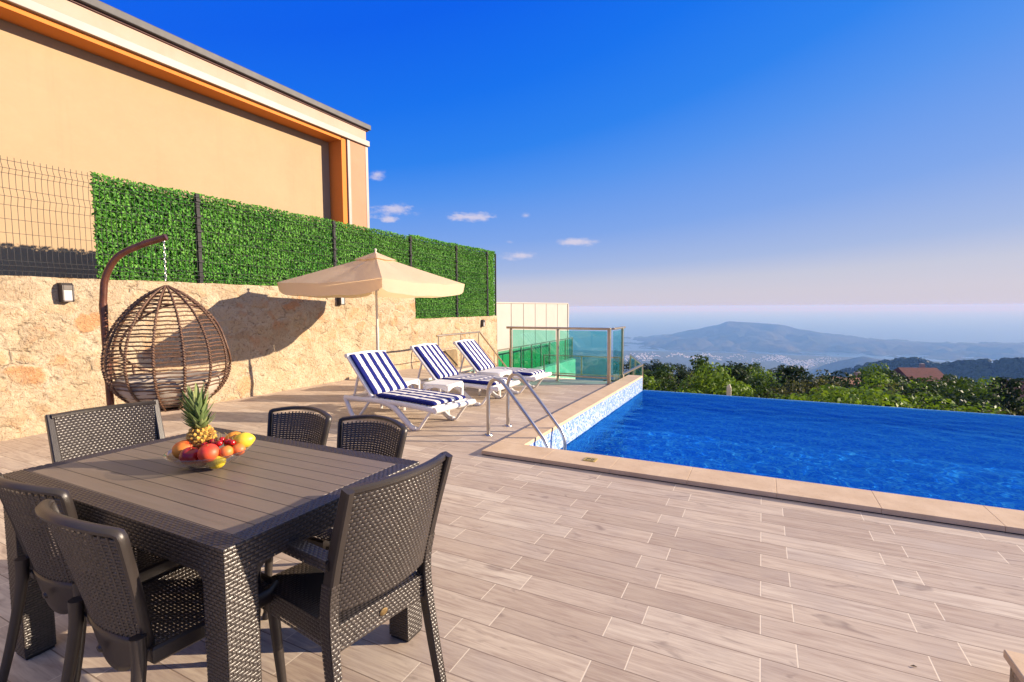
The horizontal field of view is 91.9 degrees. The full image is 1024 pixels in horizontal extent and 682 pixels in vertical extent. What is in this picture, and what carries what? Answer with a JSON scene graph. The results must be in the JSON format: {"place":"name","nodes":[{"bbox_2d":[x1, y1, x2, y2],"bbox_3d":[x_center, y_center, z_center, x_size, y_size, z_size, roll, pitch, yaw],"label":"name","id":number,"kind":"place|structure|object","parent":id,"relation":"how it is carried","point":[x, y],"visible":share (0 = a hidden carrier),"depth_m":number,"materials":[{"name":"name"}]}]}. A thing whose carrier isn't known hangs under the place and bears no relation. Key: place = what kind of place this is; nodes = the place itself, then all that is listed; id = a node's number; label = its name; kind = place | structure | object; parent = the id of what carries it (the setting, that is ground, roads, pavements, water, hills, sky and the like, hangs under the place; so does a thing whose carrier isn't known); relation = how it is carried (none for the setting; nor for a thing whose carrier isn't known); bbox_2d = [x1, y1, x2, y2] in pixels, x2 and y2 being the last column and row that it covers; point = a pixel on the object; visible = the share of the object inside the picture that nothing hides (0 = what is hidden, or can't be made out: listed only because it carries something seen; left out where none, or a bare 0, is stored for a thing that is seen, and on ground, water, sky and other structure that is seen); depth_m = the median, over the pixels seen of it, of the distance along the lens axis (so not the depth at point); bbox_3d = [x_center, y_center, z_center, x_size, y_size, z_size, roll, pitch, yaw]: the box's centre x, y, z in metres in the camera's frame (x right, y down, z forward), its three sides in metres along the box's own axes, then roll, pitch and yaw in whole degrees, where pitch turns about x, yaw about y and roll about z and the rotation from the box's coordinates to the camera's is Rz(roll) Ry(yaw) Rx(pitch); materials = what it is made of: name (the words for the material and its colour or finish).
{"place":"outdoors","nodes":[
{"label":"outdoors","id":0,"kind":"place"},
{"bbox_2d":[0,369,1023,681],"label":"deck","id":1,"kind":"structure","parent":0,"point":[546,573],"depth_m":2.50,"materials":[{"name":"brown wood"}]},
{"bbox_2d":[0,472,201,681],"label":"dining chair","id":2,"kind":"object","parent":1,"relation":"on","point":[51,575],"visible":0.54,"depth_m":1.69,"materials":[{"name":"plastic"}]},
{"bbox_2d":[44,400,164,542],"bbox_3d":[-1.889,0.798,2.450,0.618,0.903,0.513,2,5,35],"label":"woven armchair","id":3,"kind":"object","parent":1,"relation":"on","point":[80,432],"visible":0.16,"depth_m":2.55,"materials":[{"name":"plastic"}]},
{"bbox_2d":[35,499,286,681],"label":"dining chair","id":4,"kind":"object","parent":1,"relation":"on","point":[120,619],"visible":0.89,"depth_m":1.41,"materials":[{"name":"plastic"}]},
{"bbox_2d":[99,234,231,411],"bbox_3d":[-2.872,0.113,4.233,1.052,2.029,1.051,2,4,27],"label":"hanging chair","id":5,"kind":"object","parent":1,"relation":"on","point":[165,389],"visible":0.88,"depth_m":4.02,"materials":[{"name":"wicker"}]},
{"bbox_2d":[2,427,421,681],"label":"dining table","id":6,"kind":"object","parent":1,"relation":"on","point":[227,531],"visible":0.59,"depth_m":1.72,"materials":[{"name":"brown plastic"}]},
{"bbox_2d":[163,445,251,468],"bbox_3d":[-1.254,0.481,2.054,0.316,0.066,0.316,2,4,27],"label":"fruit bowl","id":7,"kind":"object","parent":6,"relation":"on","point":[186,466],"visible":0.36,"depth_m":1.98,"materials":[{"name":"clear glass"}]},
{"bbox_2d":[172,440,192,458],"bbox_3d":[-1.359,0.449,2.052,0.085,0.081,0.086,-10,14,27],"label":"peach","id":8,"kind":"object","parent":7,"relation":"in","point":[178,447],"visible":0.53,"depth_m":2.02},
{"bbox_2d":[179,447,198,464],"bbox_3d":[-1.299,0.464,1.997,0.076,0.072,0.075,14,14,-1],"label":"nectarine","id":9,"kind":"object","parent":7,"relation":"in","point":[187,455],"visible":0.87,"depth_m":1.97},
{"bbox_2d":[178,382,217,448],"bbox_3d":[-1.324,0.337,2.087,0.127,0.338,0.136,-4,8,4],"label":"pineapple","id":10,"kind":"object","parent":7,"relation":"in","point":[197,418],"visible":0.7,"depth_m":2.06,"materials":[{"name":"green plant"}]},
{"bbox_2d":[194,459,206,465],"bbox_3d":[-1.269,0.480,2.024,0.065,0.062,0.066,-11,20,-7],"label":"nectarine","id":11,"kind":"object","parent":7,"relation":"in","point":[198,463],"visible":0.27,"depth_m":2.00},
{"bbox_2d":[197,444,219,462],"bbox_3d":[-1.219,0.451,1.990,0.079,0.075,0.080,-17,29,-40],"label":"peach","id":12,"kind":"object","parent":7,"relation":"in","point":[208,452],"visible":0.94,"depth_m":1.96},
{"bbox_2d":[207,456,225,468],"bbox_3d":[-1.196,0.488,2.002,0.068,0.058,0.067,-3,5,-34],"label":"lemon","id":13,"kind":"object","parent":7,"relation":"in","point":[217,462],"visible":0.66,"depth_m":1.98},
{"bbox_2d":[219,446,232,458],"bbox_3d":[-1.166,0.452,2.017,0.055,0.053,0.056,-10,14,27],"label":"apricot","id":14,"kind":"object","parent":7,"relation":"in","point":[225,451],"visible":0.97,"depth_m":2.00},
{"bbox_2d":[223,431,239,446],"bbox_3d":[-1.189,0.427,2.120,0.082,0.079,0.082,-10,14,27],"label":"orange","id":15,"kind":"object","parent":7,"relation":"in","point":[230,435],"visible":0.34,"depth_m":2.10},
{"bbox_2d":[232,443,245,455],"bbox_3d":[-1.134,0.450,2.051,0.053,0.051,0.054,-14,25,-29],"label":"apricot","id":16,"kind":"object","parent":7,"relation":"in","point":[238,447],"visible":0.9,"depth_m":2.04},
{"bbox_2d":[233,432,254,447],"bbox_3d":[-1.136,0.421,2.095,0.074,0.066,0.076,2,4,28],"label":"lemon","id":17,"kind":"object","parent":7,"relation":"in","point":[246,439],"visible":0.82,"depth_m":2.08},
{"bbox_2d":[0,275,496,440],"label":"stone wall","id":18,"kind":"structure","parent":1,"relation":"on","point":[277,340],"depth_m":7.26,"materials":[{"name":"stone"}]},
{"bbox_2d":[57,283,74,301],"bbox_3d":[-5.168,-0.563,5.737,0.120,0.221,0.110,2,4,27],"label":"wall lamp","id":19,"kind":"object","parent":18,"relation":"attached to","point":[65,292],"visible":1,"depth_m":5.70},
{"bbox_2d":[0,155,496,317],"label":"wire fence","id":20,"kind":"object","parent":18,"relation":"on","point":[475,277],"visible":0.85,"depth_m":7.32,"materials":[{"name":"plant"}]},
{"bbox_2d":[89,171,495,318],"bbox_3d":[-2.852,-1.450,10.737,0.120,2.033,10.351,2,4,27],"label":"artificial hedge","id":21,"kind":"object","parent":20,"relation":"attached to","point":[475,301],"visible":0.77,"depth_m":7.86,"materials":[{"name":"green plant"}]},
{"bbox_2d":[337,298,344,304],"bbox_3d":[-3.278,-0.803,9.480,0.120,0.221,0.110,2,4,27],"label":"wall lamp","id":22,"kind":"object","parent":18,"relation":"attached to","point":[340,301],"visible":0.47,"depth_m":9.44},
{"bbox_2d":[196,406,331,585],"bbox_3d":[-1.258,0.809,2.578,0.465,0.855,0.558,1,4,25],"label":"dining chair","id":23,"kind":"object","parent":1,"relation":"on","point":[293,424],"visible":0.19,"depth_m":2.78,"materials":[{"name":"plastic"}]},
{"bbox_2d":[262,415,407,619],"bbox_3d":[-0.804,0.823,2.338,0.465,0.855,0.558,2,4,30],"label":"dining chair","id":24,"kind":"object","parent":1,"relation":"on","point":[322,539],"visible":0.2,"depth_m":2.51,"materials":[{"name":"plastic"}]},
{"bbox_2d":[257,451,452,681],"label":"woven armchair","id":25,"kind":"object","parent":1,"relation":"on","point":[361,575],"visible":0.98,"depth_m":1.56,"materials":[{"name":"wicker"}]},
{"bbox_2d":[277,248,464,397],"bbox_3d":[-2.160,-0.301,7.930,2.048,2.345,2.048,2,4,27],"label":"parasol","id":26,"kind":"object","parent":1,"relation":"on","point":[376,274],"visible":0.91,"depth_m":7.33,"materials":[{"name":"beige fabric"}]},
{"bbox_2d":[380,377,419,409],"bbox_3d":[-1.581,0.741,7.026,0.418,0.386,0.418,1,4,23],"label":"side table","id":27,"kind":"object","parent":1,"relation":"on","point":[409,381],"visible":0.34,"depth_m":7.02,"materials":[{"name":"white plastic"}]},
{"bbox_2d":[343,350,475,430],"bbox_3d":[-1.300,0.578,6.154,1.678,0.847,0.680,2,5,35],"label":"sun lounger","id":28,"kind":"object","parent":1,"relation":"on","point":[379,376],"visible":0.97,"depth_m":6.16,"materials":[{"name":"white plastic"}]},
{"bbox_2d":[423,379,463,413],"bbox_3d":[-0.938,0.753,6.792,0.418,0.386,0.418,1,4,25],"label":"side table","id":29,"kind":"object","parent":1,"relation":"on","point":[445,385],"visible":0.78,"depth_m":6.67,"materials":[{"name":"white plastic"}]},
{"bbox_2d":[409,343,519,405],"bbox_3d":[-0.728,0.482,7.516,1.604,0.847,0.680,2,4,27],"label":"sun lounger","id":30,"kind":"object","parent":1,"relation":"on","point":[435,361],"visible":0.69,"depth_m":7.51,"materials":[{"name":"white plastic"}]},
{"bbox_2d":[478,369,511,395],"bbox_3d":[-0.268,0.669,7.963,0.418,0.386,0.418,2,4,29],"label":"side table","id":31,"kind":"object","parent":1,"relation":"on","point":[498,372],"visible":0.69,"depth_m":7.85,"materials":[{"name":"white plastic"}]},
{"bbox_2d":[453,339,551,393],"bbox_3d":[-0.175,0.415,8.455,1.604,0.847,0.680,2,4,26],"label":"sun lounger","id":32,"kind":"object","parent":1,"relation":"on","point":[475,356],"visible":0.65,"depth_m":8.46,"materials":[{"name":"white plastic"}]},
{"bbox_2d":[484,372,566,449],"bbox_3d":[0.163,1.255,5.508,0.805,1.745,0.568,2,4,27],"label":"pool ladder","id":33,"kind":"object","parent":1,"relation":"attached to","point":[506,385],"visible":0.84,"depth_m":5.42,"materials":[{"name":"metal"}]},
{"bbox_2d":[506,326,625,384],"bbox_3d":[1.044,0.223,9.715,2.165,1.022,0.880,2,4,27],"label":"glass balustrade","id":34,"kind":"object","parent":1,"relation":"on","point":[557,375],"visible":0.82,"depth_m":9.33,"materials":[{"name":"glass"}]},
{"bbox_2d":[494,302,568,367],"bbox_3d":[0.944,0.728,20.232,0.120,4.585,7.600,2,4,27],"label":"panel fence","id":35,"kind":"object","parent":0,"point":[527,314],"visible":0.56,"depth_m":19.74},
{"bbox_2d":[99,0,1023,311],"label":"sky","id":36,"kind":"structure","parent":0,"point":[609,155],"materials":[{"name":"blue"}]},
{"bbox_2d":[575,372,779,380],"bbox_3d":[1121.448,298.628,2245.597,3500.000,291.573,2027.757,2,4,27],"label":"foothill","id":37,"kind":"structure","parent":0,"point":[594,379],"depth_m":2543.36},
{"bbox_2d":[658,338,713,350],"bbox_3d":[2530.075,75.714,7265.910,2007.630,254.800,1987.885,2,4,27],"label":"headland","id":38,"kind":"structure","parent":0,"point":[691,344],"depth_m":7006.49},
{"bbox_2d":[569,350,942,377],"bbox_3d":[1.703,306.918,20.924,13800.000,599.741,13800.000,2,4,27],"label":"hillside","id":39,"kind":"structure","parent":0,"point":[594,365],"depth_m":5546.39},
{"bbox_2d":[619,359,649,374],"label":"tree","id":40,"kind":"object","parent":39,"relation":"on","point":[628,364],"visible":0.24,"depth_m":86.45,"materials":[{"name":"green plant"}]},
{"bbox_2d":[604,374,667,390],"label":"tree","id":41,"kind":"object","parent":39,"relation":"on","point":[647,386],"visible":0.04,"depth_m":29.08,"materials":[{"name":"green plant"}]},
{"bbox_2d":[637,363,678,389],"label":"tree","id":42,"kind":"object","parent":39,"relation":"on","point":[658,375],"visible":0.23,"depth_m":31.34,"materials":[{"name":"green plant"}]},
{"bbox_2d":[644,359,683,377],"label":"tree","id":43,"kind":"object","parent":39,"relation":"on","point":[653,365],"visible":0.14,"depth_m":84.97,"materials":[{"name":"green plant"}]},
{"bbox_2d":[656,379,691,391],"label":"tree","id":44,"kind":"object","parent":39,"relation":"on","point":[664,386],"visible":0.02,"depth_m":28.95,"materials":[{"name":"green plant"}]},
{"bbox_2d":[669,370,689,387],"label":"pine tree","id":45,"kind":"object","parent":39,"relation":"on","point":[680,377],"visible":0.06,"depth_m":34.19,"materials":[{"name":"green plant"}]},
{"bbox_2d":[673,364,690,376],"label":"tree","id":46,"kind":"object","parent":39,"relation":"on","point":[685,369],"visible":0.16,"depth_m":87.44,"materials":[{"name":"green plant"}]},
{"bbox_2d":[642,362,754,396],"bbox_3d":[8.879,4.640,23.972,5.868,7.533,5.305,-2,4,-25],"label":"tree","id":47,"kind":"object","parent":39,"relation":"on","point":[716,379],"visible":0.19,"depth_m":22.76,"materials":[{"name":"green plant"}]},
{"bbox_2d":[682,354,718,392],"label":"slender tree","id":48,"kind":"object","parent":39,"relation":"on","point":[700,361],"visible":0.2,"depth_m":25.24,"materials":[{"name":"green plant"}]},
{"bbox_2d":[676,379,748,395],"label":"tree","id":49,"kind":"object","parent":39,"relation":"on","point":[721,389],"visible":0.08,"depth_m":22.43,"materials":[{"name":"green plant"}]},
{"bbox_2d":[726,384,730,395],"bbox_3d":[8.113,4.375,18.664,0.176,5.542,0.132,2,4,27],"label":"stone post","id":50,"kind":"object","parent":39,"relation":"on","point":[728,392],"visible":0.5,"depth_m":18.43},
{"bbox_2d":[617,352,840,368],"bbox_3d":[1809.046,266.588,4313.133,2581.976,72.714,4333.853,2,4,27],"label":"distant town","id":51,"kind":"object","parent":39,"relation":"on","point":[797,362],"visible":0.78,"depth_m":5493.51},
{"bbox_2d":[720,361,760,390],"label":"slender tree","id":52,"kind":"object","parent":39,"relation":"on","point":[740,375],"visible":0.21,"depth_m":25.30,"materials":[{"name":"green plant"}]},
{"bbox_2d":[717,364,771,377],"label":"tree","id":53,"kind":"object","parent":39,"relation":"on","point":[770,371],"visible":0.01,"depth_m":44.12,"materials":[{"name":"green plant"}]},
{"bbox_2d":[737,362,761,375],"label":"tree","id":54,"kind":"object","parent":39,"relation":"on","point":[754,365],"visible":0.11,"depth_m":84.87,"materials":[{"name":"green plant"}]},
{"bbox_2d":[720,375,791,397],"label":"tree","id":55,"kind":"object","parent":39,"relation":"on","point":[759,381],"visible":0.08,"depth_m":28.23,"materials":[{"name":"green plant"}]},
{"bbox_2d":[723,382,790,399],"bbox_3d":[10.380,5.064,20.279,5.073,6.605,4.856,1,4,22],"label":"shrub","id":56,"kind":"object","parent":39,"relation":"on","point":[762,393],"visible":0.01,"depth_m":20.68,"materials":[{"name":"green plant"}]},
{"bbox_2d":[742,367,781,397],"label":"tree","id":57,"kind":"object","parent":39,"relation":"on","point":[760,371],"depth_m":36.24,"materials":[{"name":"green plant"}]},
{"bbox_2d":[757,379,811,397],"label":"tree","id":58,"kind":"object","parent":39,"relation":"on","point":[786,392],"visible":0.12,"depth_m":27.13,"materials":[{"name":"green plant"}]},
{"bbox_2d":[769,365,812,381],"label":"tree","id":59,"kind":"object","parent":39,"relation":"on","point":[774,371],"visible":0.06,"depth_m":85.07,"materials":[{"name":"green plant"}]},
{"bbox_2d":[766,364,817,396],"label":"pine tree","id":60,"kind":"object","parent":39,"relation":"on","point":[791,370],"visible":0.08,"depth_m":28.61,"materials":[{"name":"green plant"}]},
{"bbox_2d":[789,374,840,400],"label":"tree","id":61,"kind":"object","parent":39,"relation":"on","point":[816,384],"visible":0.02,"depth_m":27.67,"materials":[{"name":"green plant"}]},
{"bbox_2d":[781,369,872,394],"bbox_3d":[20.031,5.505,31.684,5.864,7.445,4.688,1,4,14],"label":"tree","id":62,"kind":"object","parent":39,"relation":"on","point":[836,380],"visible":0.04,"depth_m":31.31,"materials":[{"name":"green plant"}]},
{"bbox_2d":[793,385,866,402],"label":"tree","id":63,"kind":"object","parent":39,"relation":"on","point":[803,394],"visible":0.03,"depth_m":22.98,"materials":[{"name":"green plant"}]},
{"bbox_2d":[794,385,884,404],"bbox_3d":[14.337,5.141,22.012,4.988,6.452,6.272,-2,4,-18],"label":"tree","id":64,"kind":"object","parent":39,"relation":"on","point":[817,393],"visible":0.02,"depth_m":21.83,"materials":[{"name":"green plant"}]},
{"bbox_2d":[777,383,912,407],"bbox_3d":[10.966,4.841,17.124,6.181,6.904,7.669,-4,5,-44],"label":"shrub","id":65,"kind":"object","parent":39,"relation":"on","point":[850,400],"visible":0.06,"depth_m":16.58,"materials":[{"name":"green plant"}]},
{"bbox_2d":[830,372,860,388],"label":"house","id":66,"kind":"structure","parent":39,"relation":"on","point":[851,380],"depth_m":56.48,"materials":[{"name":"ceramic"}]},
{"bbox_2d":[828,386,891,406],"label":"tree","id":67,"kind":"object","parent":39,"relation":"on","point":[861,389],"visible":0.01,"depth_m":20.53,"materials":[{"name":"green plant"}]},
{"bbox_2d":[856,363,888,376],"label":"tree","id":68,"kind":"object","parent":39,"relation":"on","point":[868,370],"visible":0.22,"depth_m":66.32,"materials":[{"name":"green plant"}]},
{"bbox_2d":[849,368,905,387],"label":"tree","id":69,"kind":"object","parent":39,"relation":"on","point":[885,371],"visible":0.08,"depth_m":38.85,"materials":[{"name":"green plant"}]},
{"bbox_2d":[840,371,929,401],"bbox_3d":[22.253,5.466,29.756,6.327,7.502,5.724,-1,4,-11],"label":"tree","id":70,"kind":"object","parent":39,"relation":"on","point":[865,379],"visible":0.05,"depth_m":28.93,"materials":[{"name":"green plant"}]},
{"bbox_2d":[863,374,928,393],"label":"tree","id":71,"kind":"object","parent":39,"relation":"on","point":[907,379],"visible":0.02,"depth_m":39.62,"materials":[{"name":"green plant"}]},
{"bbox_2d":[870,382,923,405],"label":"tree","id":72,"kind":"object","parent":39,"relation":"on","point":[892,389],"visible":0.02,"depth_m":25.95,"materials":[{"name":"green plant"}]},
{"bbox_2d":[853,382,941,404],"bbox_3d":[22.094,5.733,28.054,6.327,6.745,5.736,-3,5,-31],"label":"tree","id":73,"kind":"object","parent":39,"relation":"on","point":[901,385],"visible":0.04,"depth_m":27.98,"materials":[{"name":"green plant"}]},
{"bbox_2d":[865,390,973,412],"bbox_3d":[14.960,5.088,17.966,5.168,6.470,6.500,-2,4,-24],"label":"tree","id":74,"kind":"object","parent":39,"relation":"on","point":[925,406],"visible":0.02,"depth_m":18.02,"materials":[{"name":"green plant"}]},
{"bbox_2d":[891,363,948,383],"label":"house","id":75,"kind":"structure","parent":39,"relation":"on","point":[921,371],"depth_m":84.42,"materials":[{"name":"red tile"}]},
{"bbox_2d":[878,393,968,411],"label":"tree","id":76,"kind":"object","parent":39,"relation":"on","point":[908,394],"visible":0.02,"depth_m":18.34,"materials":[{"name":"green plant"}]},
{"bbox_2d":[914,392,944,407],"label":"tree","id":77,"kind":"object","parent":39,"relation":"on","point":[941,397],"visible":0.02,"depth_m":25.09,"materials":[{"name":"green plant"}]},
{"bbox_2d":[883,385,1002,412],"bbox_3d":[21.415,5.618,25.138,6.341,6.589,5.069,0,4,2],"label":"tree","id":78,"kind":"object","parent":39,"relation":"on","point":[981,399],"visible":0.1,"depth_m":24.52,"materials":[{"name":"green plant"}]},
{"bbox_2d":[907,376,1004,407],"bbox_3d":[27.464,5.878,30.080,6.015,7.264,7.117,-2,4,-24],"label":"tree","id":79,"kind":"object","parent":39,"relation":"on","point":[945,391],"visible":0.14,"depth_m":29.91,"materials":[{"name":"green plant"}]},
{"bbox_2d":[940,373,982,386],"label":"tree","id":80,"kind":"object","parent":39,"relation":"on","point":[947,376],"visible":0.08,"depth_m":52.56,"materials":[{"name":"green plant"}]},
{"bbox_2d":[933,376,992,394],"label":"tree","id":81,"kind":"object","parent":39,"relation":"on","point":[960,380],"visible":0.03,"depth_m":39.77,"materials":[{"name":"green plant"}]},
{"bbox_2d":[937,401,1009,414],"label":"tree","id":82,"kind":"object","parent":39,"relation":"on","point":[965,409],"visible":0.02,"depth_m":17.03,"materials":[{"name":"green plant"}]},
{"bbox_2d":[960,376,1023,411],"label":"tree","id":83,"kind":"object","parent":39,"relation":"on","point":[979,385],"visible":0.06,"depth_m":30.70,"materials":[{"name":"green plant"}]},
{"bbox_2d":[982,376,1023,415],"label":"pine tree","id":84,"kind":"object","parent":39,"relation":"on","point":[1009,400],"visible":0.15,"depth_m":25.40,"materials":[{"name":"green plant"}]},
{"bbox_2d":[982,402,1023,415],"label":"tree","id":85,"kind":"object","parent":39,"relation":"on","point":[1014,413],"visible":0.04,"depth_m":22.80,"materials":[{"name":"green plant"}]},
{"bbox_2d":[991,380,1023,404],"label":"house","id":86,"kind":"structure","parent":39,"relation":"on","point":[1014,388],"depth_m":54.10,"materials":[{"name":"tile"}]},
{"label":"steps","id":87,"kind":"structure","parent":39,"relation":"on","visible":0},
{"bbox_2d":[443,349,457,367],"bbox_3d":[-1.595,0.983,12.832,0.070,1.510,0.600,2,4,27],"label":"timber board","id":88,"kind":"object","parent":87,"relation":"on","point":[452,355],"visible":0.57,"depth_m":12.86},
{"bbox_2d":[456,365,475,372],"bbox_3d":[-1.091,2.108,11.816,0.260,2.998,1.698,2,4,27],"label":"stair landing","id":89,"kind":"object","parent":87,"relation":"on","point":[466,367],"visible":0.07,"depth_m":11.60,"materials":[{"name":"white wood"}]},
{"bbox_2d":[436,331,506,367],"bbox_3d":[-0.847,1.016,12.283,0.069,2.511,3.432,2,4,27],"label":"handrail","id":90,"kind":"object","parent":87,"relation":"on","point":[460,334],"visible":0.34,"depth_m":12.20,"materials":[{"name":"beige metal"}]},
{"bbox_2d":[540,359,574,378],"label":"parapet wall","id":91,"kind":"structure","parent":87,"relation":"on","point":[567,366],"depth_m":20.38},
{"bbox_2d":[497,337,573,368],"bbox_3d":[1.079,0.530,18.420,0.100,0.945,6.880,2,4,27],"label":"green glass railing","id":92,"kind":"object","parent":91,"relation":"on","point":[550,364],"visible":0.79,"depth_m":18.39,"materials":[{"name":"glass"}]},
{"bbox_2d":[543,354,620,377],"bbox_3d":[2.322,0.840,16.680,2.702,0.690,0.050,1,4,25],"label":"railing","id":93,"kind":"object","parent":87,"relation":"on","point":[581,374],"visible":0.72,"depth_m":16.65,"materials":[{"name":"glass"}]},
{"bbox_2d":[620,354,642,375],"bbox_3d":[3.002,0.770,12.133,0.423,0.480,4.339,1,4,16],"label":"side railing","id":94,"kind":"object","parent":87,"relation":"on","point":[635,367],"visible":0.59,"depth_m":11.84,"materials":[{"name":"beige metal"}]},
{"bbox_2d":[561,390,1023,510],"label":"pool water","id":95,"kind":"structure","parent":0,"point":[906,451],"depth_m":6.00,"materials":[{"name":"liquid"}]},
{"bbox_2d":[569,311,1023,362],"bbox_3d":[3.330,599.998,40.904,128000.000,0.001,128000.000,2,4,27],"label":"sea","id":96,"kind":"structure","parent":0,"point":[966,326],"depth_m":15787.59,"materials":[{"name":"blue"}]},
{"bbox_2d":[624,321,1023,360],"bbox_3d":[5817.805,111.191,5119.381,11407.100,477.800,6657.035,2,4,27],"label":"mountain","id":97,"kind":"structure","parent":0,"point":[736,337],"depth_m":6791.94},
{"bbox_2d":[813,357,880,375],"bbox_3d":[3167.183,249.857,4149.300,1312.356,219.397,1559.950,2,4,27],"label":"cone hill","id":98,"kind":"structure","parent":0,"point":[841,365],"depth_m":4235.00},
{"bbox_2d":[854,365,1023,382],"bbox_3d":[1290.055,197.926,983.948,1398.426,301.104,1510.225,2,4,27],"label":"wooded ridge","id":99,"kind":"structure","parent":0,"point":[960,371],"depth_m":1064.76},
{"bbox_2d":[799,357,1023,386],"bbox_3d":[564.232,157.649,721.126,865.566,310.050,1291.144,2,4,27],"label":"woodland","id":100,"kind":"object","parent":99,"relation":"on","point":[980,369],"visible":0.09,"depth_m":1090.53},
{"bbox_2d":[1003,650,1023,681],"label":"stone pier","id":101,"kind":"structure","parent":0,"point":[1015,661],"depth_m":1.79,"materials":[{"name":"stone"}]},
{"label":"upper ground","id":102,"kind":"structure","parent":0,"visible":0},
{"bbox_2d":[0,0,370,278],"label":"house","id":103,"kind":"structure","parent":102,"relation":"on","point":[96,86],"depth_m":8.22,"materials":[{"name":"paint"}]},
{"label":"deck foundation","id":104,"kind":"structure","parent":0,"visible":0},
{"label":"pool","id":105,"kind":"structure","parent":104,"relation":"in","visible":0},
{"bbox_2d":[483,454,1023,535],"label":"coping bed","id":106,"kind":"object","parent":105,"relation":"on","point":[775,498],"visible":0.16,"depth_m":3.59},
{"bbox_2d":[482,375,1023,533],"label":"pool coping","id":107,"kind":"object","parent":106,"relation":"on","point":[517,445],"visible":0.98,"depth_m":3.82,"materials":[{"name":"stone"}]},
{"bbox_2d":[583,457,597,461],"bbox_3d":[0.697,1.053,4.404,0.110,0.005,0.100,2,4,27],"label":"depth plate","id":108,"kind":"object","parent":107,"relation":"on","point":[590,459],"visible":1,"depth_m":4.40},
{"bbox_2d":[530,377,1015,448],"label":"pool waterline tiles","id":109,"kind":"object","parent":105,"relation":"attached to","point":[576,427],"visible":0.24,"depth_m":6.85,"materials":[{"name":"tile"}]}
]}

